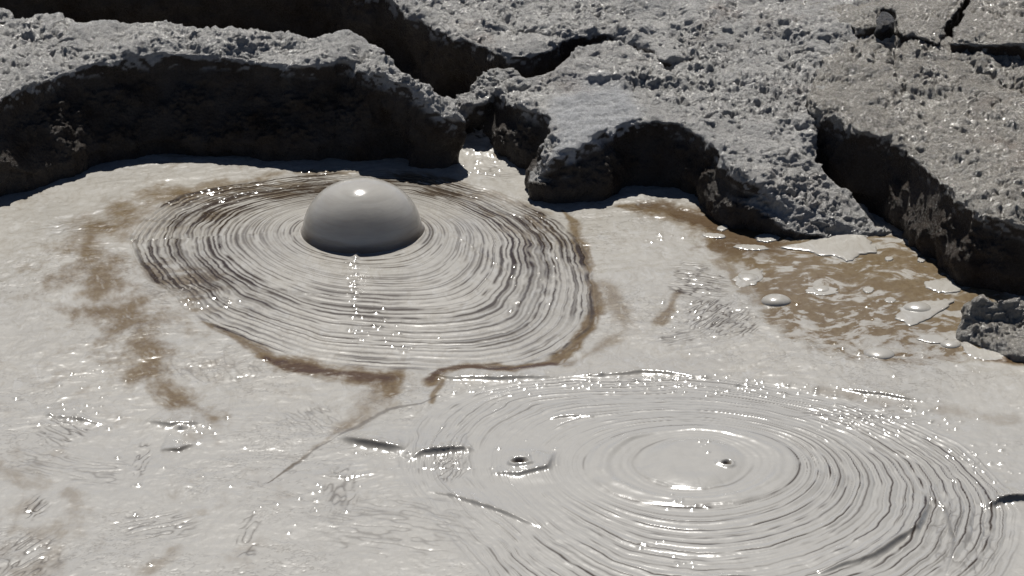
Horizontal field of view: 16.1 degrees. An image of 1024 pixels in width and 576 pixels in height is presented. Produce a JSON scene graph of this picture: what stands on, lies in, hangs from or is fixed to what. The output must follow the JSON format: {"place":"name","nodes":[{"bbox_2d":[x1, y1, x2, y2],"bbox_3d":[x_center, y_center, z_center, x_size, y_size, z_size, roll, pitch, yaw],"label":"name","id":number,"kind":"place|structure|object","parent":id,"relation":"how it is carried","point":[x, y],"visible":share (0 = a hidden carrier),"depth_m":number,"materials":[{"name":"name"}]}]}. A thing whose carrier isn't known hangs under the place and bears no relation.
{"place":"outdoors","nodes":[
{"label":"outdoors","id":0,"kind":"place"},
{"bbox_2d":[0,133,1023,575],"bbox_3d":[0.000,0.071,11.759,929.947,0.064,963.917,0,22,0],"label":"mud ground","id":1,"kind":"structure","parent":0,"point":[214,367],"depth_m":11.19,"materials":[{"name":"grey soil"}]},
{"bbox_2d":[0,12,466,196],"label":"mud ledge","id":2,"kind":"object","parent":1,"relation":"on","point":[76,98],"visible":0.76,"depth_m":13.15,"materials":[{"name":"grey soil"}]},
{"bbox_2d":[0,8,14,23],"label":"mud rock","id":3,"kind":"object","parent":2,"relation":"on","point":[6,15],"visible":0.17,"depth_m":13.61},
{"bbox_2d":[301,177,424,253],"bbox_3d":[-0.507,-0.252,12.372,0.472,0.229,0.466,0,22,0],"label":"mud bubble","id":4,"kind":"object","parent":1,"relation":"on","point":[363,215],"visible":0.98,"depth_m":12.25,"materials":[{"name":"grey soil"}]},
{"bbox_2d":[0,0,877,98],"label":"mud bank","id":5,"kind":"structure","parent":1,"relation":"on","point":[449,48],"depth_m":13.68,"materials":[{"name":"grey soil"}]},
{"bbox_2d":[874,12,894,40],"bbox_3d":[1.370,-0.911,13.288,0.086,0.188,0.168,0,22,0],"label":"stone","id":6,"kind":"object","parent":5,"relation":"on","point":[885,22],"visible":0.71,"depth_m":13.22,"materials":[{"name":"grey stone"}]},
{"bbox_2d":[470,125,485,137],"bbox_3d":[-0.130,-0.512,13.312,0.094,0.188,0.032,5,22,12],"label":"mud rock","id":7,"kind":"object","parent":1,"relation":"on","point":[478,133],"visible":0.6,"depth_m":13.28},
{"bbox_2d":[456,67,520,134],"bbox_3d":[-0.130,-0.603,13.350,0.397,0.379,0.176,-11,24,-24],"label":"mud rock","id":8,"kind":"object","parent":1,"relation":"on","point":[474,105],"visible":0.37,"depth_m":13.27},
{"bbox_2d":[480,30,892,238],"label":"mud slab","id":9,"kind":"structure","parent":1,"relation":"on","point":[730,141],"depth_m":12.87,"materials":[{"name":"grey soil"}]},
{"bbox_2d":[702,233,725,238],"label":"mud patch","id":10,"kind":"object","parent":1,"relation":"on","point":[716,235],"visible":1,"depth_m":12.44,"materials":[{"name":"grey soil"}]},
{"bbox_2d":[717,225,727,230],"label":"mud patch","id":11,"kind":"object","parent":1,"relation":"on","point":[722,228],"visible":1,"depth_m":12.51,"materials":[{"name":"grey soil"}]},
{"bbox_2d":[731,268,762,286],"bbox_3d":[0.790,-0.030,12.091,0.092,0.013,0.194,10,24,23],"label":"mud patch","id":12,"kind":"object","parent":1,"relation":"on","point":[743,283],"visible":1,"depth_m":12.07,"materials":[{"name":"grey soil"}]},
{"bbox_2d":[738,273,758,280],"bbox_3d":[0.791,-0.036,12.092,0.078,0.015,0.084,0,22,0],"label":"mud bubble","id":13,"kind":"object","parent":12,"relation":"on","point":[747,276],"visible":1,"depth_m":12.08,"materials":[{"name":"grey soil"}]},
{"bbox_2d":[733,244,768,250],"bbox_3d":[0.816,-0.135,12.351,0.122,0.013,0.057,0,22,0],"label":"mud patch","id":14,"kind":"object","parent":1,"relation":"on","point":[751,247],"visible":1,"depth_m":12.34,"materials":[{"name":"grey soil"}]},
{"bbox_2d":[755,233,779,242],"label":"mud patch","id":15,"kind":"object","parent":1,"relation":"on","point":[766,238],"visible":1,"depth_m":12.42,"materials":[{"name":"grey soil"}]},
{"bbox_2d":[761,294,790,306],"bbox_3d":[0.869,0.038,11.897,0.101,0.028,0.096,0,22,0],"label":"mud bubble","id":16,"kind":"object","parent":1,"relation":"on","point":[776,300],"visible":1,"depth_m":11.87,"materials":[{"name":"grey soil"}]},
{"bbox_2d":[805,285,837,294],"bbox_3d":[1.026,0.011,11.985,0.111,0.012,0.088,0,22,0],"label":"mud patch","id":17,"kind":"object","parent":1,"relation":"on","point":[811,290],"visible":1,"depth_m":11.97,"materials":[{"name":"grey soil"}]},
{"bbox_2d":[813,285,828,291],"bbox_3d":[1.026,0.003,11.993,0.059,0.013,0.064,0,22,0],"label":"mud bubble","id":18,"kind":"object","parent":17,"relation":"on","point":[821,288],"visible":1,"depth_m":11.98,"materials":[{"name":"grey soil"}]},
{"bbox_2d":[781,234,876,261],"bbox_3d":[1.123,-0.143,12.364,0.327,0.015,0.258,-19,29,-39],"label":"mud patch","id":19,"kind":"object","parent":1,"relation":"on","point":[848,247],"visible":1,"depth_m":12.34,"materials":[{"name":"grey soil"}]},
{"bbox_2d":[862,286,873,292],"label":"mud patch","id":20,"kind":"object","parent":1,"relation":"on","point":[868,289],"visible":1,"depth_m":11.98,"materials":[{"name":"grey soil"}]},
{"bbox_2d":[863,346,894,358],"bbox_3d":[1.167,0.205,11.488,0.100,0.019,0.100,0,22,0],"label":"mud bubble","id":21,"kind":"object","parent":1,"relation":"on","point":[881,352],"visible":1,"depth_m":11.47,"materials":[{"name":"grey soil"}]},
{"bbox_2d":[794,0,968,46],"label":"mud slab","id":22,"kind":"structure","parent":1,"relation":"on","point":[933,22],"depth_m":13.39,"materials":[{"name":"grey soil"}]},
{"bbox_2d":[885,256,893,260],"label":"mud patch","id":23,"kind":"object","parent":1,"relation":"on","point":[890,258],"visible":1,"depth_m":12.25,"materials":[{"name":"grey soil"}]},
{"bbox_2d":[884,297,895,302],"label":"mud patch","id":24,"kind":"object","parent":1,"relation":"on","point":[889,299],"visible":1,"depth_m":11.90,"materials":[{"name":"grey soil"}]},
{"bbox_2d":[805,34,1023,295],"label":"mud bank","id":25,"kind":"structure","parent":1,"relation":"on","point":[920,143],"depth_m":12.60,"materials":[{"name":"grey soil"}]},
{"bbox_2d":[917,257,925,262],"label":"mud patch","id":26,"kind":"object","parent":1,"relation":"on","point":[921,259],"visible":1,"depth_m":12.24,"materials":[{"name":"grey soil"}]},
{"bbox_2d":[895,300,953,325],"bbox_3d":[1.335,0.074,11.825,0.126,0.014,0.283,15,26,33],"label":"mud patch","id":27,"kind":"object","parent":1,"relation":"on","point":[910,318],"visible":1,"depth_m":11.79,"materials":[{"name":"grey soil"}]},
{"bbox_2d":[903,302,930,311],"bbox_3d":[1.327,0.063,11.837,0.097,0.023,0.091,0,22,0],"label":"mud bubble","id":28,"kind":"object","parent":27,"relation":"on","point":[917,306],"visible":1,"depth_m":11.82,"materials":[{"name":"grey soil"}]},
{"bbox_2d":[916,334,947,343],"bbox_3d":[1.349,0.167,11.602,0.103,0.013,0.075,0,22,0],"label":"mud patch","id":29,"kind":"object","parent":1,"relation":"on","point":[933,338],"visible":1,"depth_m":11.60,"materials":[{"name":"grey soil"}]},
{"bbox_2d":[924,279,960,292],"bbox_3d":[1.432,-0.003,12.021,0.118,0.013,0.121,0,22,0],"label":"mud patch","id":30,"kind":"object","parent":1,"relation":"on","point":[942,286],"visible":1,"depth_m":12.01,"materials":[{"name":"grey soil"}]},
{"bbox_2d":[940,339,960,347],"bbox_3d":[1.404,0.178,11.561,0.068,0.015,0.070,0,22,0],"label":"mud bubble","id":31,"kind":"object","parent":1,"relation":"on","point":[950,343],"visible":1,"depth_m":11.55,"materials":[{"name":"grey soil"}]},
{"bbox_2d":[961,341,1002,360],"bbox_3d":[1.497,0.208,11.501,0.173,0.013,0.132,10,24,23],"label":"mud patch","id":32,"kind":"object","parent":1,"relation":"on","point":[974,352],"visible":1,"depth_m":11.48,"materials":[{"name":"grey soil"}]},
{"bbox_2d":[950,0,1023,59],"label":"mud slab","id":33,"kind":"structure","parent":1,"relation":"on","point":[993,27],"depth_m":13.16,"materials":[{"name":"grey soil"}]},
{"bbox_2d":[956,294,1023,361],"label":"boulder","id":34,"kind":"object","parent":1,"relation":"on","point":[989,324],"visible":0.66,"depth_m":11.57,"materials":[{"name":"dark grey rock"}]}
]}

